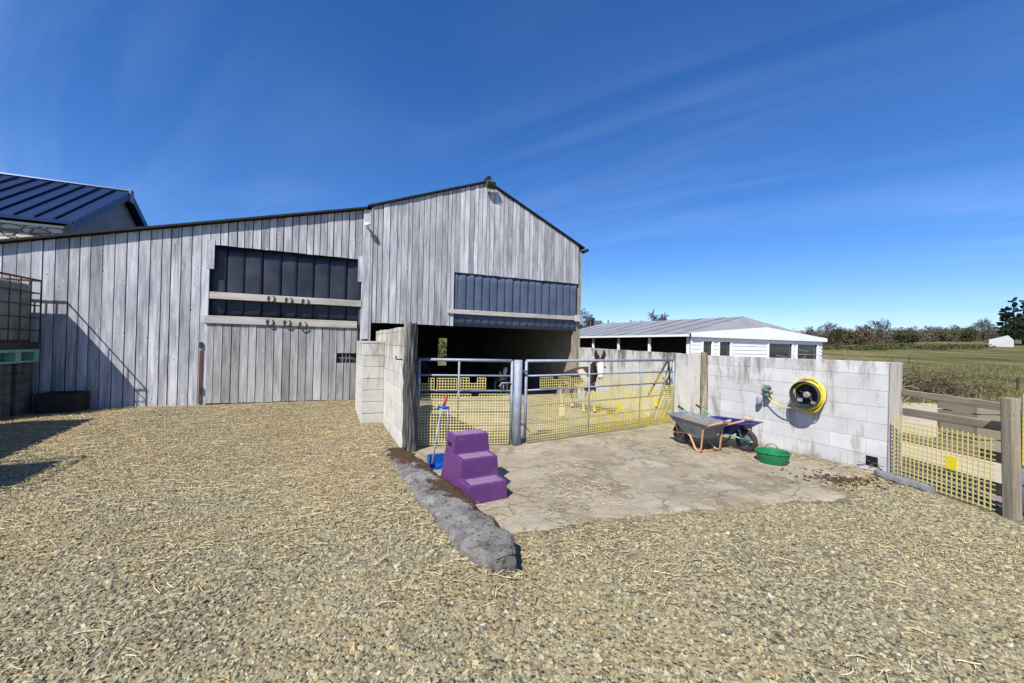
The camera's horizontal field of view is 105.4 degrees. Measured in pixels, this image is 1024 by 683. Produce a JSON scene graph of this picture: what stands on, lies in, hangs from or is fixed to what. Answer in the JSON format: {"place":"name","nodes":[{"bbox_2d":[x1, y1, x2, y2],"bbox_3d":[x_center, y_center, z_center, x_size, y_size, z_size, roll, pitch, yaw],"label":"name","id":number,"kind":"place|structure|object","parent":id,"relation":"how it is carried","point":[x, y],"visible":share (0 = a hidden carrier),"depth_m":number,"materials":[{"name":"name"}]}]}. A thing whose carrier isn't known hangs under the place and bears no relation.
{"place":"outdoors","nodes":[
{"label":"outdoors","id":0,"kind":"place"},
{"bbox_2d":[0,384,1023,682],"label":"gravel yard","id":1,"kind":"structure","parent":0,"point":[478,578],"depth_m":2.71,"materials":[{"name":"beige gravel"}]},
{"bbox_2d":[33,391,89,413],"bbox_3d":[-8.524,1.169,7.401,0.596,0.420,0.400,1,-1,-23],"label":"stone trough","id":2,"kind":"object","parent":1,"relation":"on","point":[51,402],"visible":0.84,"depth_m":7.26,"materials":[{"name":"grey stone"}]},
{"bbox_2d":[355,327,417,447],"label":"block wall","id":3,"kind":"structure","parent":1,"relation":"on","point":[379,382],"depth_m":7.42,"materials":[{"name":"concrete"}]},
{"bbox_2d":[402,322,417,451],"bbox_3d":[-1.542,0.707,5.901,0.239,2.025,0.232,1,-1,0],"label":"log post","id":4,"kind":"object","parent":1,"relation":"on","point":[409,395],"visible":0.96,"depth_m":5.82,"materials":[{"name":"grey wood"}]},
{"bbox_2d":[384,447,515,573],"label":"concrete kerb","id":5,"kind":"structure","parent":1,"relation":"on","point":[470,530],"depth_m":3.34,"materials":[{"name":"grey concrete"}]},
{"bbox_2d":[0,399,1023,682],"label":"loose straw","id":6,"kind":"object","parent":1,"relation":"on","point":[372,473],"visible":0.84,"depth_m":3.92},
{"bbox_2d":[610,597,632,610],"bbox_3d":[0.702,1.659,2.484,0.162,0.059,0.171,1,-1,12],"label":"weed","id":7,"kind":"object","parent":1,"relation":"on","point":[623,603],"visible":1,"depth_m":2.49,"materials":[{"name":"green plant"}]},
{"bbox_2d":[578,347,708,421],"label":"concrete wall","id":8,"kind":"structure","parent":1,"relation":"on","point":[687,369],"depth_m":9.31,"materials":[{"name":"white concrete"}]},
{"bbox_2d":[700,352,707,416],"bbox_3d":[3.906,1.036,7.928,0.161,1.643,0.152,1,-1,36],"label":"rotten post","id":9,"kind":"object","parent":1,"relation":"on","point":[704,384],"visible":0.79,"depth_m":7.89,"materials":[{"name":"brown wood"}]},
{"bbox_2d":[708,355,889,471],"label":"block wall","id":10,"kind":"structure","parent":1,"relation":"on","point":[847,422],"depth_m":6.09,"materials":[{"name":"paint"}]},
{"bbox_2d":[762,384,772,397],"bbox_3d":[4.391,0.854,6.686,0.158,0.237,0.184,1,-1,0],"label":"wall tap","id":11,"kind":"object","parent":10,"relation":"attached to","point":[766,390],"depth_m":6.66,"materials":[{"name":"metal"}]},
{"bbox_2d":[756,395,762,404],"bbox_3d":[4.317,1.020,6.810,0.065,0.180,0.118,2,-1,-31],"label":"cloth bundle","id":12,"kind":"object","parent":11,"relation":"hanging from","point":[759,399],"visible":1,"depth_m":6.79,"materials":[{"name":"white fabric"}]},
{"bbox_2d":[768,377,826,412],"bbox_3d":[4.519,0.833,6.267,0.267,0.559,0.928,1,-1,-23],"label":"hose reel","id":13,"kind":"object","parent":10,"relation":"attached to","point":[807,394],"visible":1,"depth_m":6.05,"materials":[{"name":"yellow plastic"}]},
{"bbox_2d":[874,469,910,486],"bbox_3d":[4.928,1.774,5.044,0.169,0.115,0.420,1,-1,0],"label":"flat stone","id":14,"kind":"object","parent":1,"relation":"on","point":[897,479],"visible":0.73,"depth_m":5.00,"materials":[{"name":"grey stone"}]},
{"bbox_2d":[887,362,902,475],"bbox_3d":[5.166,1.096,5.262,0.115,1.630,0.110,1,-1,-23],"label":"gate post","id":15,"kind":"object","parent":1,"relation":"on","point":[895,389],"visible":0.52,"depth_m":5.24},
{"bbox_2d":[904,477,935,492],"bbox_3d":[4.985,1.773,4.801,0.158,0.115,0.320,1,-1,0],"label":"flat stone","id":16,"kind":"object","parent":1,"relation":"on","point":[919,486],"visible":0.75,"depth_m":4.71,"materials":[{"name":"grey stone"}]},
{"bbox_2d":[0,0,1023,333],"label":"sky","id":17,"kind":"structure","parent":0,"point":[788,164],"materials":[{"name":"blue"}]},
{"bbox_2d":[411,381,873,532],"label":"concrete slab","id":18,"kind":"structure","parent":0,"point":[665,475],"depth_m":5.19,"materials":[{"name":"beige concrete"}]},
{"bbox_2d":[427,396,448,469],"bbox_3d":[-0.955,1.197,5.150,0.271,0.938,0.276,1,-1,-23],"label":"manure scoop","id":19,"kind":"object","parent":18,"relation":"on","point":[434,461],"visible":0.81,"depth_m":5.21,"materials":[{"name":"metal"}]},
{"bbox_2d":[441,429,506,504],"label":"mounting steps","id":20,"kind":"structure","parent":18,"relation":"on","point":[470,465],"depth_m":4.27,"materials":[{"name":"purple plastic"}]},
{"bbox_2d":[494,362,508,393],"bbox_3d":[-0.318,1.196,13.071,0.367,1.128,1.364,1,-1,-17],"label":"donkey","id":21,"kind":"object","parent":18,"relation":"on","point":[504,371],"visible":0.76,"depth_m":12.92,"materials":[{"name":"fur"}]},
{"bbox_2d":[560,350,605,412],"bbox_3d":[1.796,0.981,9.737,0.508,1.562,1.888,2,-1,-27],"label":"donkey","id":22,"kind":"object","parent":18,"relation":"on","point":[597,367],"visible":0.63,"depth_m":9.52,"materials":[{"name":"fur"}]},
{"bbox_2d":[667,412,753,452],"bbox_3d":[3.126,1.446,6.324,0.585,0.627,1.289,1,-1,-24],"label":"wheelbarrow","id":23,"kind":"object","parent":18,"relation":"on","point":[687,424],"visible":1,"depth_m":6.37,"materials":[{"name":"orange paint"}]},
{"bbox_2d":[677,404,762,451],"bbox_3d":[3.569,1.477,6.721,0.598,0.591,1.318,2,-1,-26],"label":"wheelbarrow","id":24,"kind":"object","parent":18,"relation":"on","point":[746,439],"visible":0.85,"depth_m":6.32,"materials":[{"name":"blue plastic"}]},
{"bbox_2d":[755,443,791,465],"bbox_3d":[3.816,1.655,5.709,0.450,0.237,0.469,1,-1,0],"label":"feed tub","id":25,"kind":"object","parent":18,"relation":"on","point":[773,456],"visible":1,"depth_m":5.60,"materials":[{"name":"green plastic"}]},
{"bbox_2d":[767,467,900,490],"bbox_3d":[4.218,1.769,5.045,1.808,0.017,0.910,1,-1,0],"label":"muck patch","id":26,"kind":"object","parent":18,"relation":"on","point":[840,479],"visible":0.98,"depth_m":4.99,"materials":[{"name":"brown soil"}]},
{"bbox_2d":[580,316,826,358],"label":"white shed","id":27,"kind":"structure","parent":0,"point":[738,336],"depth_m":16.26,"materials":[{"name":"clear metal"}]},
{"bbox_2d":[701,340,713,354],"bbox_3d":[7.150,0.560,14.320,0.588,1.251,0.090,1,-1,-23],"label":"window","id":28,"kind":"structure","parent":27,"relation":"in","point":[707,345],"depth_m":14.37,"materials":[{"name":"white glass"}]},
{"bbox_2d":[717,340,731,355],"bbox_3d":[7.993,0.582,14.686,0.726,1.251,0.090,1,-1,-23],"label":"window","id":29,"kind":"structure","parent":27,"relation":"in","point":[724,346],"depth_m":14.73,"materials":[{"name":"grey glass"}]},
{"bbox_2d":[767,342,793,357],"bbox_3d":[10.983,0.660,15.987,1.625,1.251,0.090,1,-1,-23],"label":"window","id":30,"kind":"structure","parent":27,"relation":"in","point":[782,349],"depth_m":16.04,"materials":[{"name":"grey glass"}]},
{"bbox_2d":[796,343,818,358],"bbox_3d":[12.613,0.702,16.695,1.529,1.251,0.090,1,-1,-23],"label":"window","id":31,"kind":"structure","parent":27,"relation":"in","point":[812,348],"depth_m":16.73,"materials":[{"name":"grey glass"}]},
{"bbox_2d":[413,338,1023,455],"bbox_3d":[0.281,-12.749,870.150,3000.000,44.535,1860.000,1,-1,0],"label":"ground","id":32,"kind":"structure","parent":0,"point":[1007,356],"depth_m":52.04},
{"bbox_2d":[0,363,32,420],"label":"block pier","id":33,"kind":"structure","parent":32,"relation":"on","point":[16,384],"depth_m":6.89,"materials":[{"name":"grey concrete"}]},
{"bbox_2d":[0,349,39,364],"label":"pallet","id":34,"kind":"object","parent":33,"relation":"on","point":[12,356],"visible":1,"depth_m":6.90,"materials":[{"name":"green paint"}]},
{"bbox_2d":[0,272,42,349],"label":"water tank","id":35,"kind":"object","parent":34,"relation":"on","point":[16,304],"visible":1,"depth_m":6.85,"materials":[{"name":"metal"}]},
{"bbox_2d":[0,172,147,238],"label":"stone house","id":36,"kind":"structure","parent":32,"relation":"on","point":[33,206],"depth_m":13.96,"materials":[{"name":"blue metal"}]},
{"bbox_2d":[0,176,588,409],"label":"timber barn","id":37,"kind":"structure","parent":32,"relation":"on","point":[178,314],"depth_m":9.21,"materials":[{"name":"grey wood"}]},
{"bbox_2d":[198,315,357,403],"bbox_3d":[-5.289,0.440,9.140,3.319,1.952,0.150,1,-1,-23],"label":"barn door","id":38,"kind":"structure","parent":37,"relation":"in","point":[249,360],"depth_m":9.03,"materials":[{"name":"wood"}]},
{"bbox_2d":[485,180,500,195],"bbox_3d":[-0.501,-4.333,10.969,0.482,0.341,0.230,1,-1,-24],"label":"floodlight","id":39,"kind":"object","parent":37,"relation":"attached to","point":[490,184],"visible":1,"depth_m":10.85,"materials":[{"name":"grey metal"}]},
{"bbox_2d":[438,338,446,356],"bbox_3d":[-7.214,0.227,25.737,11.411,3.904,2.220,1,-1,-23],"label":"hedge","id":40,"kind":"object","parent":32,"relation":"on","point":[441,348],"visible":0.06,"depth_m":26.58,"materials":[{"name":"green plant"}]},
{"bbox_2d":[512,360,527,445],"bbox_3d":[0.136,1.058,6.417,0.230,1.506,0.134,1,-1,0],"label":"gate pole","id":41,"kind":"object","parent":32,"relation":"on","point":[517,402],"visible":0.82,"depth_m":6.36,"materials":[{"name":"metal"}]},
{"bbox_2d":[416,358,513,444],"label":"yard gate","id":42,"kind":"structure","parent":41,"relation":"attached to","point":[457,411],"depth_m":6.26,"materials":[{"name":"metal"}]},
{"bbox_2d":[523,359,674,441],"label":"yard gate","id":43,"kind":"structure","parent":41,"relation":"attached to","point":[561,411],"depth_m":7.31,"materials":[{"name":"metal"}]},
{"bbox_2d":[647,358,670,397],"bbox_3d":[3.278,0.815,8.696,0.553,0.888,0.074,1,-1,-3],"label":"latch bar","id":44,"kind":"object","parent":43,"relation":"attached to","point":[668,384],"visible":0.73,"depth_m":8.69,"materials":[{"name":"metal"}]},
{"bbox_2d":[580,309,613,328],"bbox_3d":[6.620,-0.485,33.353,4.509,4.747,4.689,1,-1,37],"label":"bare tree","id":45,"kind":"object","parent":32,"relation":"on","point":[588,321],"visible":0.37,"depth_m":33.37,"materials":[{"name":"grey plant"}]},
{"bbox_2d":[642,309,667,320],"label":"bare tree","id":46,"kind":"object","parent":32,"relation":"on","point":[662,318],"visible":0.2,"depth_m":49.83,"materials":[{"name":"grey plant"}]},
{"bbox_2d":[804,326,828,337],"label":"bare tree","id":47,"kind":"object","parent":32,"relation":"on","point":[811,332],"visible":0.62,"depth_m":91.18,"materials":[{"name":"grey plant"}]},
{"bbox_2d":[815,321,850,344],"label":"bare tree","id":48,"kind":"object","parent":32,"relation":"on","point":[825,326],"visible":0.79,"depth_m":97.25,"materials":[{"name":"grey plant"}]},
{"bbox_2d":[824,329,854,343],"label":"bush","id":49,"kind":"object","parent":32,"relation":"on","point":[834,336],"visible":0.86,"depth_m":95.04,"materials":[{"name":"green plant"}]},
{"bbox_2d":[848,329,872,345],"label":"bush","id":50,"kind":"object","parent":32,"relation":"on","point":[863,336],"visible":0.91,"depth_m":97.11,"materials":[{"name":"plant"}]},
{"bbox_2d":[854,325,872,344],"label":"bare tree","id":51,"kind":"object","parent":32,"relation":"on","point":[860,328],"visible":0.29,"depth_m":107.95,"materials":[{"name":"grey plant"}]},
{"bbox_2d":[855,318,895,343],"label":"bare tree","id":52,"kind":"object","parent":32,"relation":"on","point":[877,329],"visible":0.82,"depth_m":106.00,"materials":[{"name":"grey plant"}]},
{"bbox_2d":[890,327,913,333],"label":"bare tree","id":53,"kind":"object","parent":32,"relation":"on","point":[904,331],"visible":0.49,"depth_m":117.05,"materials":[{"name":"brown plant"}]},
{"bbox_2d":[891,330,920,343],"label":"bush","id":54,"kind":"object","parent":32,"relation":"on","point":[899,336],"visible":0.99,"depth_m":109.62,"materials":[{"name":"green plant"}]},
{"bbox_2d":[794,326,1021,344],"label":"hedgerow scrub","id":55,"kind":"object","parent":32,"relation":"on","point":[932,335],"visible":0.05,"depth_m":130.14,"materials":[{"name":"brown plant"}]},
{"bbox_2d":[822,343,995,349],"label":"bramble bank","id":56,"kind":"structure","parent":32,"relation":"on","point":[901,346],"depth_m":84.37,"materials":[{"name":"green plant"}]},
{"bbox_2d":[910,379,914,401],"bbox_3d":[14.011,1.756,13.642,0.117,0.853,0.087,1,-1,0],"label":"fence stake","id":57,"kind":"object","parent":32,"relation":"on","point":[912,388],"visible":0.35,"depth_m":13.61,"materials":[{"name":"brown wood"}]},
{"bbox_2d":[906,326,918,335],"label":"bare tree","id":58,"kind":"object","parent":32,"relation":"on","point":[910,330],"visible":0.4,"depth_m":124.76,"materials":[{"name":"grey plant"}]},
{"bbox_2d":[933,326,952,330],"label":"bare tree","id":59,"kind":"object","parent":32,"relation":"on","point":[939,329],"visible":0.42,"depth_m":137.78,"materials":[{"name":"grey plant"}]},
{"bbox_2d":[868,355,1021,398],"bbox_3d":[15.977,1.712,15.605,8.894,2.449,3.778,1,-1,0],"label":"hedge","id":60,"kind":"object","parent":32,"relation":"on","point":[928,386],"visible":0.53,"depth_m":15.11,"materials":[{"name":"green plant"}]},
{"bbox_2d":[933,331,959,340],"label":"bush","id":61,"kind":"object","parent":32,"relation":"on","point":[942,334],"visible":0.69,"depth_m":124.14,"materials":[{"name":"green plant"}]},
{"bbox_2d":[948,325,964,330],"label":"bare tree","id":62,"kind":"object","parent":32,"relation":"on","point":[958,327],"visible":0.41,"depth_m":141.60,"materials":[{"name":"grey plant"}]},
{"bbox_2d":[893,390,1022,520],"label":"rail fence","id":63,"kind":"object","parent":32,"relation":"on","point":[1008,490],"visible":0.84,"depth_m":4.36,"materials":[{"name":"brown wood"}]},
{"bbox_2d":[1020,394,1023,513],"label":"field gate","id":64,"kind":"structure","parent":63,"relation":"attached to","point":[1022,428],"depth_m":3.93,"materials":[{"name":"metal"}]},
{"bbox_2d":[902,362,1023,406],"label":"grass tufts","id":65,"kind":"object","parent":32,"relation":"on","point":[1010,391],"visible":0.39,"depth_m":22.77,"materials":[{"name":"green plant"}]},
{"bbox_2d":[960,325,978,340],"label":"bush","id":66,"kind":"object","parent":32,"relation":"on","point":[970,334],"visible":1,"depth_m":121.00,"materials":[{"name":"green plant"}]},
{"bbox_2d":[968,317,996,340],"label":"bare tree","id":67,"kind":"object","parent":32,"relation":"on","point":[985,325],"visible":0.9,"depth_m":120.71,"materials":[{"name":"grey plant"}]},
{"bbox_2d":[987,335,1015,346],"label":"field barn","id":68,"kind":"structure","parent":32,"relation":"on","point":[1005,341],"depth_m":95.39,"materials":[{"name":"white metal"}]},
{"bbox_2d":[993,306,1012,329],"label":"pine tree","id":69,"kind":"object","parent":32,"relation":"on","point":[1002,311],"visible":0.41,"depth_m":112.36,"materials":[{"name":"green plant"}]},
{"bbox_2d":[996,316,1023,340],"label":"evergreen bush","id":70,"kind":"object","parent":32,"relation":"on","point":[1013,333],"visible":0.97,"depth_m":100.20,"materials":[{"name":"green plant"}]},
{"bbox_2d":[999,297,1020,343],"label":"pine tree","id":71,"kind":"object","parent":32,"relation":"on","point":[1012,314],"visible":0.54,"depth_m":108.14,"materials":[{"name":"green plant"}]},
{"bbox_2d":[1012,300,1023,343],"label":"pine tree","id":72,"kind":"object","parent":32,"relation":"on","point":[1019,315],"visible":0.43,"depth_m":106.33,"materials":[{"name":"green plant"}]},
{"bbox_2d":[1016,378,1019,395],"bbox_3d":[20.919,1.931,16.142,0.117,0.853,0.087,1,-1,0],"label":"fence stake","id":73,"kind":"object","parent":32,"relation":"on","point":[1017,383],"visible":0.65,"depth_m":16.11,"materials":[{"name":"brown wood"}]},
{"bbox_2d":[900,403,1001,501],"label":"lane","id":74,"kind":"structure","parent":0,"point":[997,476],"depth_m":6.30,"materials":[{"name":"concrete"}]},
{"bbox_2d":[752,346,964,401],"bbox_3d":[8.269,0.905,10.362,6.012,1.685,2.939,1,-1,0],"label":"twig heap","id":75,"kind":"object","parent":74,"relation":"on","point":[849,358],"visible":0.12,"depth_m":10.05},
{"bbox_2d":[937,398,1000,452],"bbox_3d":[7.970,1.436,6.689,0.700,0.860,0.600,1,-1,0],"label":"timber crate","id":76,"kind":"object","parent":74,"relation":"on","point":[968,411],"visible":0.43,"depth_m":6.50,"materials":[{"name":"brown wood"}]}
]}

